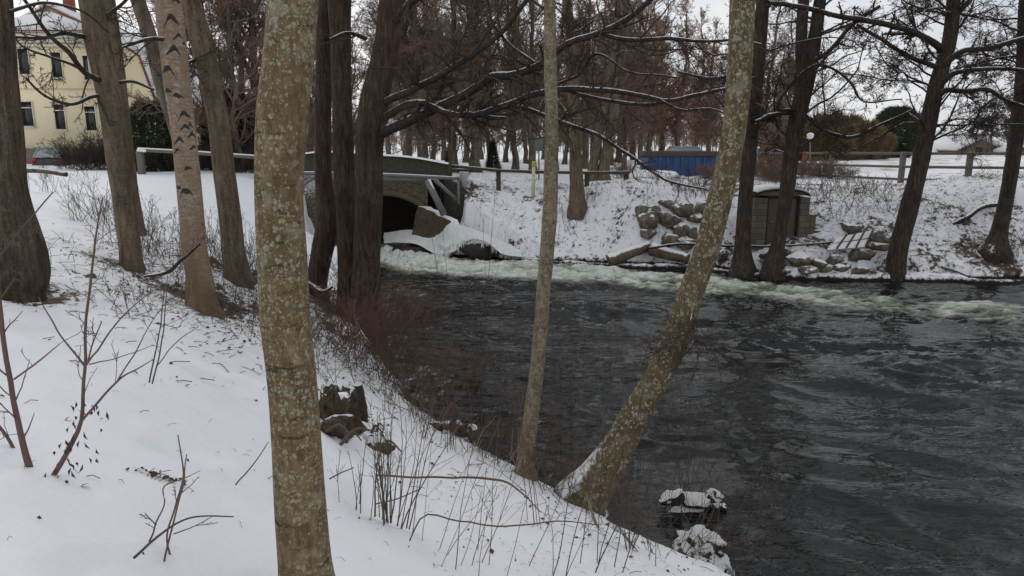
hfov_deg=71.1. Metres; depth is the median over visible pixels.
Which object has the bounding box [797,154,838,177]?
bare shrub
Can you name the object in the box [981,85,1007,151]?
bare tree
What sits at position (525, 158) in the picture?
bare tree
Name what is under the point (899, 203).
bare shrub
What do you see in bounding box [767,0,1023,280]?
alder tree
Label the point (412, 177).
pipe railing
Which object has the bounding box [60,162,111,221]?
bare shrub
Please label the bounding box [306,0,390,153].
bare tree
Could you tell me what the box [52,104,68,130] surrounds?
window
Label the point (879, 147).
brown hedge
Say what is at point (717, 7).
sky
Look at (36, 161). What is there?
parked car
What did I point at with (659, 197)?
bare shrub
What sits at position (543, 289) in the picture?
bare tree
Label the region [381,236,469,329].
bare shrub
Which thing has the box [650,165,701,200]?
bare shrub
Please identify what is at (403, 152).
bare tree
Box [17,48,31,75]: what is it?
window
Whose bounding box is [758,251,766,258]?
boulder
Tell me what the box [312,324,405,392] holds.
bare shrub
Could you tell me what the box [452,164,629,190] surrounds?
wooden guard rail
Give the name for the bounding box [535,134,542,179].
road sign
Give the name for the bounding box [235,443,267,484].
fallen stick
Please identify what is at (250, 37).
bare tree
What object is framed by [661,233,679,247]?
boulder
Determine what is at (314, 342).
bare shrub
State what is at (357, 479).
bare shrub
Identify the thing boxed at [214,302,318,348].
bare shrub
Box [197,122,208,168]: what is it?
conifer tree
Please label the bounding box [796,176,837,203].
bare shrub
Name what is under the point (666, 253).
log
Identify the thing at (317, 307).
bare shrub
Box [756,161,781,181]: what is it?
bare shrub
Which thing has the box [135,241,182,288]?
bare shrub
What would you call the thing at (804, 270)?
boulder
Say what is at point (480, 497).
bare shrub
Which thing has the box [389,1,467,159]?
bare tree
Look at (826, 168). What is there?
bare shrub
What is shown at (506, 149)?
bare tree
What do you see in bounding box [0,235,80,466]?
sapling
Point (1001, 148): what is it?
house
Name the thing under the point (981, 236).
bare shrub
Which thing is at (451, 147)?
bare tree
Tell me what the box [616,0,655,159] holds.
bare tree
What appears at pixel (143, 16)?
bare tree
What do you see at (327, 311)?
bare shrub
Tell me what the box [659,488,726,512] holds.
boulder
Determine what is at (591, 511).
fallen stick
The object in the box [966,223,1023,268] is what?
bare shrub
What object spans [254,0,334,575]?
bare tree
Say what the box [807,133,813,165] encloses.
path lamp
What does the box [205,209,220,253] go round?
bare shrub
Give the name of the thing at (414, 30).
bare tree
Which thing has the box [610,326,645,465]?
bare shrub
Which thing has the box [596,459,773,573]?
bare shrub
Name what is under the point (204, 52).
bare tree
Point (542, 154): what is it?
bare tree
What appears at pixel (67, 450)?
sapling
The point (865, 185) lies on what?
bare shrub
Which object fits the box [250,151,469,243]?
stone bridge
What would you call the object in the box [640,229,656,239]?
boulder
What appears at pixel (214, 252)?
bare shrub
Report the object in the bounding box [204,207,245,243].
bare shrub
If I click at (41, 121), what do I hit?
yellow house
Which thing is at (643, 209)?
boulder
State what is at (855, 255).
boulder
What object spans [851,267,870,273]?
boulder
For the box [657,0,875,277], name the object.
alder tree
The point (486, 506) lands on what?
bare shrub
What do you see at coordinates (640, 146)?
bare tree
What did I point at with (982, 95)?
bare tree
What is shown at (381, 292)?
bare shrub
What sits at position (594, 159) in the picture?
bare tree
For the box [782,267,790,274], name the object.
boulder
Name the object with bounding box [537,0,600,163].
bare tree
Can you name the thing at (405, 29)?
bare tree
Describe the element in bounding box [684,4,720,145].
bare tree
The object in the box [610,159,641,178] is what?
bare shrub
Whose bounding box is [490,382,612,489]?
bare shrub
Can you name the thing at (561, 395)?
bare shrub
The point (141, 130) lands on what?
conifer tree
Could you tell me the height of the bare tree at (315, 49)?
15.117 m
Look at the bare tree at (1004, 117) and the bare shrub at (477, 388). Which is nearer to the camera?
the bare shrub at (477, 388)
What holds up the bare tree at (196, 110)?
on the ground at (100, 526)
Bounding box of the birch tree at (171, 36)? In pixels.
[104,0,224,319]
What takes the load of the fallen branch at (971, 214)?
on the ground at (100, 526)
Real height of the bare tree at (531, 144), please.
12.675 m
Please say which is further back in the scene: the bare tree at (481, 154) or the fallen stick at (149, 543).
the bare tree at (481, 154)
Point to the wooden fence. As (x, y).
(968, 167)
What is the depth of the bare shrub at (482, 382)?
8.75 m
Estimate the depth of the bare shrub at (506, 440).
9.00 m
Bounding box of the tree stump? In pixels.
[319,381,400,454]
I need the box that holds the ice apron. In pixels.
[384,223,522,259]
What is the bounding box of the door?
[766,198,796,244]
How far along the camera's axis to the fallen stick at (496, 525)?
3.64 m
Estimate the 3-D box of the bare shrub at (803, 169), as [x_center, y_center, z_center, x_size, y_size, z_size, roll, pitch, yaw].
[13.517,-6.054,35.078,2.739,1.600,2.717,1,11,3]
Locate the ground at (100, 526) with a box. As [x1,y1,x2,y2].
[0,144,1023,575]
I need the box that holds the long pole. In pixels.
[648,241,833,249]
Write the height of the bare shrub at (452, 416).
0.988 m
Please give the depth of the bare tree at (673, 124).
61.69 m
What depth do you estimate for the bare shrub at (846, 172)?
34.53 m
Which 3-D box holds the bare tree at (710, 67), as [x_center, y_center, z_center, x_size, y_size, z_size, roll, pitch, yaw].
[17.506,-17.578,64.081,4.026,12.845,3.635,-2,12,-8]
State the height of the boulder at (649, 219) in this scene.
0.862 m
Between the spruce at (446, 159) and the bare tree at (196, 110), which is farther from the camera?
the spruce at (446, 159)
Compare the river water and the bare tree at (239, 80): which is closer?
the river water
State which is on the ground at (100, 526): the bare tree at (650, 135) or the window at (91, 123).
the bare tree at (650, 135)
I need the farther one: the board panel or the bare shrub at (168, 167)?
the bare shrub at (168, 167)
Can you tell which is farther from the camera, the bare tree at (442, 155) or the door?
the bare tree at (442, 155)
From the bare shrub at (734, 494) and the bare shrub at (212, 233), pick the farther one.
the bare shrub at (212, 233)
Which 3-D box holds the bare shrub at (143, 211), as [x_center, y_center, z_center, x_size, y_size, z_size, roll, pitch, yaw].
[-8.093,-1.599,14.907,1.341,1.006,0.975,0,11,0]
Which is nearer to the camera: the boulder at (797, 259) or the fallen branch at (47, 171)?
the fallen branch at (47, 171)
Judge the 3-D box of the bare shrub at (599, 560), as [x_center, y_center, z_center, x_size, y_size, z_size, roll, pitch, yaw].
[0.994,1.130,5.603,1.144,2.653,0.755,-10,15,-40]
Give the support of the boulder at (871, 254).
on the ground at (100, 526)
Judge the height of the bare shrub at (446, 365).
3.744 m
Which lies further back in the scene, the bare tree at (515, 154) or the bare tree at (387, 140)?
the bare tree at (387, 140)
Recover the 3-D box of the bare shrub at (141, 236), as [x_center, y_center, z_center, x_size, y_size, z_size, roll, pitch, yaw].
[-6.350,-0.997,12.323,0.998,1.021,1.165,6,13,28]
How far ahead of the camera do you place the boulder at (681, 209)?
27.84 m
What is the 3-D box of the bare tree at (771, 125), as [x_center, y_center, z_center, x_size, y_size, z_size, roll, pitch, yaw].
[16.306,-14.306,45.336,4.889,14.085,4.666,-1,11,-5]
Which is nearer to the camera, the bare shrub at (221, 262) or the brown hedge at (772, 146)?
the bare shrub at (221, 262)
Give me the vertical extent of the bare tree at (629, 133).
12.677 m
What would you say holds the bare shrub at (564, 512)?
on the ground at (100, 526)
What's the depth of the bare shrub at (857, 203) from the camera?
27.26 m
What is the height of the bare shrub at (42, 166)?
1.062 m
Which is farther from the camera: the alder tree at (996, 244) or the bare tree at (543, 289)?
the alder tree at (996, 244)
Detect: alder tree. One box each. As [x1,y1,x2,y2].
[308,0,336,302]
[315,0,782,355]
[327,0,355,316]
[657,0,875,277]
[703,0,929,281]
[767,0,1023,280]
[908,0,1023,264]
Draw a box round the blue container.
[639,151,717,176]
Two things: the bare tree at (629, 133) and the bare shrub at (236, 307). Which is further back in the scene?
the bare tree at (629, 133)
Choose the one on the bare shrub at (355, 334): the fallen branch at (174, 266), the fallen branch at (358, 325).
the fallen branch at (358, 325)
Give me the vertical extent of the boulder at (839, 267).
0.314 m
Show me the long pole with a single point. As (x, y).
(758, 246)
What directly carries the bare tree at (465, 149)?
on the ground at (100, 526)
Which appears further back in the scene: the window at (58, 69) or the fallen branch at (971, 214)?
the window at (58, 69)
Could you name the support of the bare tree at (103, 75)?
on the ground at (100, 526)
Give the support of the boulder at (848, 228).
on the ground at (100, 526)
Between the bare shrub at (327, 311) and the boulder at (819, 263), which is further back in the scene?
the boulder at (819, 263)
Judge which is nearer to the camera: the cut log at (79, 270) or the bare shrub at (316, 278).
the cut log at (79, 270)
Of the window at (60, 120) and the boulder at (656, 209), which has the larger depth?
the window at (60, 120)
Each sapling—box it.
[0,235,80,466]
[38,198,178,477]
[139,435,217,561]
[140,265,217,383]
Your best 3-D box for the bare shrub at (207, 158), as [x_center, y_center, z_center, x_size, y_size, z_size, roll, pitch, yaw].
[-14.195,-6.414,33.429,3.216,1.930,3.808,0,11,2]
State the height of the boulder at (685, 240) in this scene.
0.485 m
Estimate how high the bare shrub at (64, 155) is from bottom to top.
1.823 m
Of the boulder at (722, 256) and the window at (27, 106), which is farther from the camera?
the window at (27, 106)
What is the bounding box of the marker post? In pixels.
[531,161,535,196]
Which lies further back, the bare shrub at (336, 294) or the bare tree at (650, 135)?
the bare tree at (650, 135)
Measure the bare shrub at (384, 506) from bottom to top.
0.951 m
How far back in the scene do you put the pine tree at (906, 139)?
78.83 m
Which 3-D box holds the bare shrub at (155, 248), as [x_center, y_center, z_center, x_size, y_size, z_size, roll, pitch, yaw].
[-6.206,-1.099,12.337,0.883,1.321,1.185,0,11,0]
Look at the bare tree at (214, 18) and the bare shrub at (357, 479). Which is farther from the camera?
the bare tree at (214, 18)
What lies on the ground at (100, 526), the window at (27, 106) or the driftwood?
the driftwood
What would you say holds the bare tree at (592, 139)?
on the ground at (100, 526)
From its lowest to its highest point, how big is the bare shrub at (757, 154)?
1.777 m
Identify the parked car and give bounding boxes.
[30,147,79,165]
[665,146,716,159]
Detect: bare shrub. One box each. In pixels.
[27,153,58,191]
[31,132,104,169]
[32,126,106,170]
[57,174,110,221]
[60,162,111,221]
[66,267,151,316]
[67,181,112,225]
[68,134,135,169]
[85,181,160,251]
[92,201,178,255]
[102,187,154,226]
[134,143,171,171]
[135,137,197,170]
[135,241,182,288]
[138,187,178,260]
[138,195,181,260]
[154,138,211,170]
[168,210,243,273]
[170,136,233,170]
[174,236,252,284]
[180,274,260,335]
[182,280,226,304]
[202,133,253,173]
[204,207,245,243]
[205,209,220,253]
[206,223,222,271]
[209,241,257,295]
[214,239,256,282]
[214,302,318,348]
[217,216,306,254]
[222,260,258,316]
[230,219,257,308]
[250,251,454,359]
[257,303,324,346]
[307,254,336,305]
[308,234,421,338]
[310,263,465,393]
[310,281,334,339]
[310,297,418,373]
[311,280,395,349]
[311,290,402,381]
[312,274,370,321]
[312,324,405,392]
[312,326,354,383]
[323,319,511,441]
[330,437,376,519]
[333,326,450,404]
[337,264,503,419]
[355,270,488,416]
[356,391,402,525]
[371,369,460,428]
[380,247,485,331]
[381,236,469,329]
[381,380,476,531]
[403,338,514,396]
[410,380,493,451]
[422,416,540,564]
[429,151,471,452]
[433,355,515,406]
[437,382,556,478]
[440,397,512,462]
[441,408,558,575]
[441,409,525,484]
[460,182,536,464]
[473,434,616,505]
[477,417,611,575]
[482,320,543,528]
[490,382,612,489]
[524,450,604,510]
[539,184,598,237]
[547,305,585,448]
[558,175,610,234]
[563,268,698,572]
[572,438,687,565]
[592,372,759,519]
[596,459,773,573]
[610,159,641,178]
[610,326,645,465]
[634,160,695,263]
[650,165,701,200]
[667,167,709,199]
[670,425,789,574]
[691,168,739,186]
[693,162,715,178]
[707,159,740,181]
[739,147,782,177]
[755,153,800,181]
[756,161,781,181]
[763,148,816,178]
[768,171,823,194]
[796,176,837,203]
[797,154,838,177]
[803,169,871,202]
[805,155,848,176]
[813,184,857,219]
[822,185,897,215]
[825,160,861,179]
[837,170,892,199]
[846,176,904,202]
[869,184,950,238]
[960,207,1023,265]
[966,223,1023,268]
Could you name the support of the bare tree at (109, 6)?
on the ground at (100, 526)
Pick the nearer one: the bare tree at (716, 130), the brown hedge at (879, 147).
the bare tree at (716, 130)
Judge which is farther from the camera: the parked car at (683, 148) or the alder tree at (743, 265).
the parked car at (683, 148)
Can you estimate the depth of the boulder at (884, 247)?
25.37 m
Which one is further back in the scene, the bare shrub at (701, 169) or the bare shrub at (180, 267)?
the bare shrub at (701, 169)
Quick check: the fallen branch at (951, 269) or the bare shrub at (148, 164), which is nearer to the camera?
the fallen branch at (951, 269)
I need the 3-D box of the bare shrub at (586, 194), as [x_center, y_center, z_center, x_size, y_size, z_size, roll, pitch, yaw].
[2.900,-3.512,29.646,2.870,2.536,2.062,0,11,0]
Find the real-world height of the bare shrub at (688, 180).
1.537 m
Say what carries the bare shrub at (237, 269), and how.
on the ground at (100, 526)
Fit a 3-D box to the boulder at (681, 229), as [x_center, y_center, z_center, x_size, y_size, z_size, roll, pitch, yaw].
[6.498,-2.310,27.813,0.719,0.506,0.903,-3,12,-16]
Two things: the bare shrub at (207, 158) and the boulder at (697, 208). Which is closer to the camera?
the boulder at (697, 208)
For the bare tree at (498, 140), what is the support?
on the ground at (100, 526)
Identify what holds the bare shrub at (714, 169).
on the ground at (100, 526)
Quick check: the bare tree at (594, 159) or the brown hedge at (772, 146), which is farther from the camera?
the brown hedge at (772, 146)
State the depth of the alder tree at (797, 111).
23.25 m
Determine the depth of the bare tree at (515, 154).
39.37 m
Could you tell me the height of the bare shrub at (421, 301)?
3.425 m
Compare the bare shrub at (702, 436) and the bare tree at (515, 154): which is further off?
the bare tree at (515, 154)
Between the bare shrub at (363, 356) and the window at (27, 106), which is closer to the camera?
the bare shrub at (363, 356)
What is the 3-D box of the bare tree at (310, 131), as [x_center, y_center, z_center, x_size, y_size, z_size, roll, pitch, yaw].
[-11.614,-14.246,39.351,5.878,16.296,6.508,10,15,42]
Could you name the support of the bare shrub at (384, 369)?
on the ground at (100, 526)
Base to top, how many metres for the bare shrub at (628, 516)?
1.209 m
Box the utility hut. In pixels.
[751,184,820,248]
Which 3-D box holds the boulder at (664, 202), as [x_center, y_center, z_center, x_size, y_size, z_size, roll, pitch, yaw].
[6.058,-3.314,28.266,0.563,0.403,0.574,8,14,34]
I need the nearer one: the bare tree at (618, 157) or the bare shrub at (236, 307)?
the bare shrub at (236, 307)
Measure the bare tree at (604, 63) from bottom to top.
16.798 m
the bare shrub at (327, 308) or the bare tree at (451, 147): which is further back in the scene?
the bare tree at (451, 147)
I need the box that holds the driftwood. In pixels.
[409,414,478,444]
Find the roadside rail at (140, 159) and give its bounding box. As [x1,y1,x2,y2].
[136,147,253,173]
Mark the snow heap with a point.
(672, 173)
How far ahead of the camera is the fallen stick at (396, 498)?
3.52 m
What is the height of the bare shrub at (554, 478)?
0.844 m
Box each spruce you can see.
[444,150,459,168]
[484,140,501,171]
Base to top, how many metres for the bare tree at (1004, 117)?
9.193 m
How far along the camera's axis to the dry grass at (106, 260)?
27.48 m
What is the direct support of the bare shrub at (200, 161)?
on the ground at (100, 526)
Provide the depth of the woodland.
126.50 m
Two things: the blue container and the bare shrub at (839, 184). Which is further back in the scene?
the blue container
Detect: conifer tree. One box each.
[129,96,173,171]
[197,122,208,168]
[223,86,254,169]
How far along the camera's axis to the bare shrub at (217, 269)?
13.16 m
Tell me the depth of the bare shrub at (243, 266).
12.26 m
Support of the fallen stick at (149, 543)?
on the ground at (100, 526)
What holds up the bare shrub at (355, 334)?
on the ground at (100, 526)
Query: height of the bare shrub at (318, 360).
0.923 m
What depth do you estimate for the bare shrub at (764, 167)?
33.38 m
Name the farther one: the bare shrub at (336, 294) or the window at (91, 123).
the window at (91, 123)
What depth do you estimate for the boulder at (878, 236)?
25.52 m
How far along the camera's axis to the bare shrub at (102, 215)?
11.97 m
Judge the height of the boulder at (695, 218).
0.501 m
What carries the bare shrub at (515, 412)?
on the ground at (100, 526)
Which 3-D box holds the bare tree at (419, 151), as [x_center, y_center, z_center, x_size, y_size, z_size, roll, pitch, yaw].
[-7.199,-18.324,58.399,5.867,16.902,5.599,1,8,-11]
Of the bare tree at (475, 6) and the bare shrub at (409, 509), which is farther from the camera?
the bare tree at (475, 6)
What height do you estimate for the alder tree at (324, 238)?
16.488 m
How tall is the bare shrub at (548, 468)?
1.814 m
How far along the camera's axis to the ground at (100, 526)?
6.35 m
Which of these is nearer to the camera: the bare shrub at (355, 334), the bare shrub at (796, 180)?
the bare shrub at (355, 334)
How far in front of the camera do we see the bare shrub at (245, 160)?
32.23 m
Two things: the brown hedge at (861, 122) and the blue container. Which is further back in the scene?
the brown hedge at (861, 122)
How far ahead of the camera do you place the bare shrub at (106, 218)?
14.90 m
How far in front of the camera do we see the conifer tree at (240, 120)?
33.76 m
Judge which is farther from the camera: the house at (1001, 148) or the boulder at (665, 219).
the house at (1001, 148)
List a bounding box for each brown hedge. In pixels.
[757,129,783,160]
[799,111,860,160]
[799,116,835,160]
[845,111,878,159]
[863,117,892,159]
[879,133,898,159]
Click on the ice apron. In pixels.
(457, 239)
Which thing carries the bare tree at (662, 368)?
on the ground at (100, 526)
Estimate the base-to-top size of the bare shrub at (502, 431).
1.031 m
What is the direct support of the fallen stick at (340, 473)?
on the ground at (100, 526)
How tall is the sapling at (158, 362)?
0.873 m
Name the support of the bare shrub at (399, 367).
on the ground at (100, 526)
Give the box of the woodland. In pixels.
[307,87,838,153]
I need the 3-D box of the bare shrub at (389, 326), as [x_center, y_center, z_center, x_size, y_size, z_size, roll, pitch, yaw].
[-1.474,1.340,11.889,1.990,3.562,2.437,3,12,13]
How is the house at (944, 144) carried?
on the ground at (100, 526)
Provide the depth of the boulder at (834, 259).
24.74 m
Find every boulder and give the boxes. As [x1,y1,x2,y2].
[635,205,647,217]
[637,210,658,228]
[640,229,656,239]
[645,205,660,215]
[658,199,672,207]
[658,212,672,228]
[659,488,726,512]
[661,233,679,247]
[668,202,691,217]
[671,214,682,226]
[671,222,689,235]
[672,524,734,575]
[676,237,695,249]
[686,213,701,223]
[687,227,697,238]
[690,202,704,214]
[717,250,728,264]
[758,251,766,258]
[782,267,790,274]
[785,246,791,258]
[785,251,811,267]
[798,266,818,274]
[812,258,827,268]
[818,265,832,272]
[826,254,843,264]
[832,264,846,271]
[839,262,851,270]
[840,222,861,233]
[848,249,868,261]
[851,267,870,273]
[864,250,876,259]
[868,241,888,251]
[869,229,891,243]
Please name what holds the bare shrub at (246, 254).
on the ground at (100, 526)
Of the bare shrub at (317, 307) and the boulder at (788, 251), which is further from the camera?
the boulder at (788, 251)
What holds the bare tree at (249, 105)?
on the ground at (100, 526)
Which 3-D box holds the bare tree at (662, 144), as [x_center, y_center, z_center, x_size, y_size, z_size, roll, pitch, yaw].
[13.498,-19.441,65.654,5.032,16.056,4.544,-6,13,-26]
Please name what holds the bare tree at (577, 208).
on the ground at (100, 526)
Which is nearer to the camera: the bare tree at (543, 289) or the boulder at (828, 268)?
the bare tree at (543, 289)
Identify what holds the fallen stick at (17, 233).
on the ground at (100, 526)
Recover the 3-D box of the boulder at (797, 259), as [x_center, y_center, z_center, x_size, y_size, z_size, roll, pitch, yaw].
[10.030,-0.967,24.897,1.012,0.628,0.781,-10,15,-41]
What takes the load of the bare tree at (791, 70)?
on the ground at (100, 526)
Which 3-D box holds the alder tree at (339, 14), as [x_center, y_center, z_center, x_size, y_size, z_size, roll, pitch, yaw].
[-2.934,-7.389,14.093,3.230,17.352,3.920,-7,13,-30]
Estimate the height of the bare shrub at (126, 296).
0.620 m
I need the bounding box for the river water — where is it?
[380,238,1023,575]
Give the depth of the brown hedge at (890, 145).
71.45 m
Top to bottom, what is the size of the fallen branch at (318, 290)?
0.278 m
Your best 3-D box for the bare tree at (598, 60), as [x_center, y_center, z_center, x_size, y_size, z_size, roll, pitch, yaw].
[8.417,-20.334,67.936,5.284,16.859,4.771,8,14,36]
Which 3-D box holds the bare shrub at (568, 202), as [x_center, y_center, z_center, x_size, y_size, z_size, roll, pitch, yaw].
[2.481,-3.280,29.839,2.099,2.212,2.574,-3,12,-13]
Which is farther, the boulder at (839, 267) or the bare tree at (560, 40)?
the bare tree at (560, 40)
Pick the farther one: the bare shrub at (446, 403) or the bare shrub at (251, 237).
the bare shrub at (251, 237)
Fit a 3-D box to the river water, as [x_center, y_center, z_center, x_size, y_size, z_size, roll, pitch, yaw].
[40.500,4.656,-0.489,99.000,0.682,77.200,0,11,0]
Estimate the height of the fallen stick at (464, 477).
0.625 m
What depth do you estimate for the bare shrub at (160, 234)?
12.68 m
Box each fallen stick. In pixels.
[0,192,53,255]
[133,515,233,558]
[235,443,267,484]
[329,467,353,479]
[376,458,551,517]
[376,488,419,504]
[409,505,601,540]
[585,492,597,526]
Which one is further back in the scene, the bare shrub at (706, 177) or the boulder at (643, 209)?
the bare shrub at (706, 177)
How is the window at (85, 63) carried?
in the yellow house at (41, 121)
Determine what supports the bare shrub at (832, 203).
on the ground at (100, 526)
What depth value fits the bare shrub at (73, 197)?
14.65 m
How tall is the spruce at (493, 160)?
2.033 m
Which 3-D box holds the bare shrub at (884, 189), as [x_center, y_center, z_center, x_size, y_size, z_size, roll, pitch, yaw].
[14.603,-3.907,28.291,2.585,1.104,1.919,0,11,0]
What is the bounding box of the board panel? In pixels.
[827,228,873,250]
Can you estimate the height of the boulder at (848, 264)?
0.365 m
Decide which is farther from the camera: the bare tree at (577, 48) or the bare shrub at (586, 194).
the bare tree at (577, 48)
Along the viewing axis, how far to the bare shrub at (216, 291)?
11.00 m
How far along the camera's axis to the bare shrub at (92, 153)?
33.71 m
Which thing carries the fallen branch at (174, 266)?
on the ground at (100, 526)
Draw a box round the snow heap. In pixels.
[629,170,678,178]
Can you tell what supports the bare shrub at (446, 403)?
on the ground at (100, 526)
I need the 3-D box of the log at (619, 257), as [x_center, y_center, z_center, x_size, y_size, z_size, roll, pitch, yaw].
[4.446,-1.280,27.217,1.796,0.962,0.566,-2,12,-11]
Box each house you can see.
[15,0,201,163]
[933,134,1004,151]
[993,136,1023,151]
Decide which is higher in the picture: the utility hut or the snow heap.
the snow heap
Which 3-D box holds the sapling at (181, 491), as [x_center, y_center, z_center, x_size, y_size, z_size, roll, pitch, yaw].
[-1.443,0.915,3.041,0.484,0.620,0.099,4,12,21]
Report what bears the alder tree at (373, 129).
on the ground at (100, 526)
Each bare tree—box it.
[0,0,109,302]
[15,0,154,273]
[104,0,146,235]
[117,0,260,169]
[127,0,223,137]
[130,0,171,139]
[140,0,254,289]
[187,0,266,171]
[193,0,314,113]
[204,2,263,93]
[236,0,331,152]
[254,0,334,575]
[257,16,360,115]
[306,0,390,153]
[352,0,424,153]
[356,0,447,155]
[388,0,519,184]
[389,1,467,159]
[390,0,448,156]
[390,0,477,157]
[390,58,412,154]
[399,0,520,173]
[421,0,465,160]
[442,26,502,162]
[460,4,526,163]
[462,31,489,159]
[468,0,557,481]
[477,0,561,169]
[484,0,579,173]
[486,1,534,161]
[500,12,543,163]
[520,0,613,219]
[523,0,599,170]
[534,7,561,159]
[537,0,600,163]
[554,0,754,520]
[557,0,621,168]
[561,0,594,145]
[562,9,622,153]
[580,0,643,164]
[584,0,666,180]
[586,0,660,169]
[589,0,609,159]
[590,0,639,180]
[597,0,645,162]
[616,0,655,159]
[619,0,682,164]
[634,0,683,150]
[637,0,686,150]
[661,0,712,145]
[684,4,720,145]
[685,16,728,150]
[696,1,728,148]
[755,0,813,161]
[762,0,833,160]
[965,92,994,151]
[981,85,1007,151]
[996,86,1013,156]
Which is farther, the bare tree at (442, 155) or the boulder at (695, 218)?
the bare tree at (442, 155)
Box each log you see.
[69,265,96,278]
[606,241,650,265]
[648,242,689,263]
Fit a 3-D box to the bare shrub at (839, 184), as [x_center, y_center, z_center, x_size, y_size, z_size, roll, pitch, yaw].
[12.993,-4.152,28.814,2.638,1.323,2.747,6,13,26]
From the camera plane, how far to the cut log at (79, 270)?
9.36 m
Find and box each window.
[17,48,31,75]
[21,101,36,127]
[49,52,65,78]
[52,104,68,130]
[81,55,92,81]
[83,106,99,131]
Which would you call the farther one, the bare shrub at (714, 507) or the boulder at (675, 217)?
the boulder at (675, 217)
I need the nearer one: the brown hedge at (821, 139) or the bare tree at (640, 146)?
the bare tree at (640, 146)
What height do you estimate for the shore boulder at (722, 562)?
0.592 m
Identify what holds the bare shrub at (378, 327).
on the ground at (100, 526)
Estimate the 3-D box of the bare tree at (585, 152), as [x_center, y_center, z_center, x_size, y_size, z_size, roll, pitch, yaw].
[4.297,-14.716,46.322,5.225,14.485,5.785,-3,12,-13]
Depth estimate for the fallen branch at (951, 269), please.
24.71 m
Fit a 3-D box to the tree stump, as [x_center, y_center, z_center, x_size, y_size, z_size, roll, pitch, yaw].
[-1.556,1.295,6.994,0.768,0.795,1.397,-5,12,-21]
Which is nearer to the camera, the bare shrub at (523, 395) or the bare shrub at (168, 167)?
the bare shrub at (523, 395)
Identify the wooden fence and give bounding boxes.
[759,152,1023,182]
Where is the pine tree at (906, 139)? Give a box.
[871,103,920,157]
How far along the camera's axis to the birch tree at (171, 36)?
9.40 m
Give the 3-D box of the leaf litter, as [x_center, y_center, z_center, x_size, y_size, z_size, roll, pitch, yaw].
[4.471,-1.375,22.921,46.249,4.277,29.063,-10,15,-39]
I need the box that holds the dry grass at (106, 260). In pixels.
[48,169,1023,358]
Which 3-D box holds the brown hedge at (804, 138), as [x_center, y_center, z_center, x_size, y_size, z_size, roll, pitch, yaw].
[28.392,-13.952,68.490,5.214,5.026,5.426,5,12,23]
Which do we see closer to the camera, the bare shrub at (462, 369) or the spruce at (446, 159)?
the bare shrub at (462, 369)
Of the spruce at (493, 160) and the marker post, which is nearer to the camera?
the marker post
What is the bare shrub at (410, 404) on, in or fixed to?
on the ground at (100, 526)
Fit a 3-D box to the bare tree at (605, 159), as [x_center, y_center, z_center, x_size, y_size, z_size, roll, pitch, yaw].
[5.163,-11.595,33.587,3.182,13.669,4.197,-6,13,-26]
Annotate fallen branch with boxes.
[27,168,67,176]
[143,232,204,277]
[309,281,332,293]
[352,299,372,351]
[940,266,967,276]
[952,203,996,224]
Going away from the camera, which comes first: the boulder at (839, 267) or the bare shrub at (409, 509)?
the bare shrub at (409, 509)
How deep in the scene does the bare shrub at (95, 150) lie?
32.88 m
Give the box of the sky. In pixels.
[13,0,1018,143]
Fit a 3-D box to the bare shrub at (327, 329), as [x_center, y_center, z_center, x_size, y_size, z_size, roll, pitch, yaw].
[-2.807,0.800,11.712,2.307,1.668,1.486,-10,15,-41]
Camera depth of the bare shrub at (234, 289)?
11.27 m
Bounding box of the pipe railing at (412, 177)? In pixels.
[304,171,459,215]
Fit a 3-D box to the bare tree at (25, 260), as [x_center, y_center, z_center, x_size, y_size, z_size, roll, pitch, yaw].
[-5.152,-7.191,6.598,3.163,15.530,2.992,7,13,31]
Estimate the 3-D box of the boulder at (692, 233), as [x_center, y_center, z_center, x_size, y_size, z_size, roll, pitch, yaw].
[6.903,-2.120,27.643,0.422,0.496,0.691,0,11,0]
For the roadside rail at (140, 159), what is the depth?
30.04 m
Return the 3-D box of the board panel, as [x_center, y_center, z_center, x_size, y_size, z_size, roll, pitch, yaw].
[11.853,-1.686,25.091,1.840,0.747,0.612,0,11,0]
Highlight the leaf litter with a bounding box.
[0,174,1023,575]

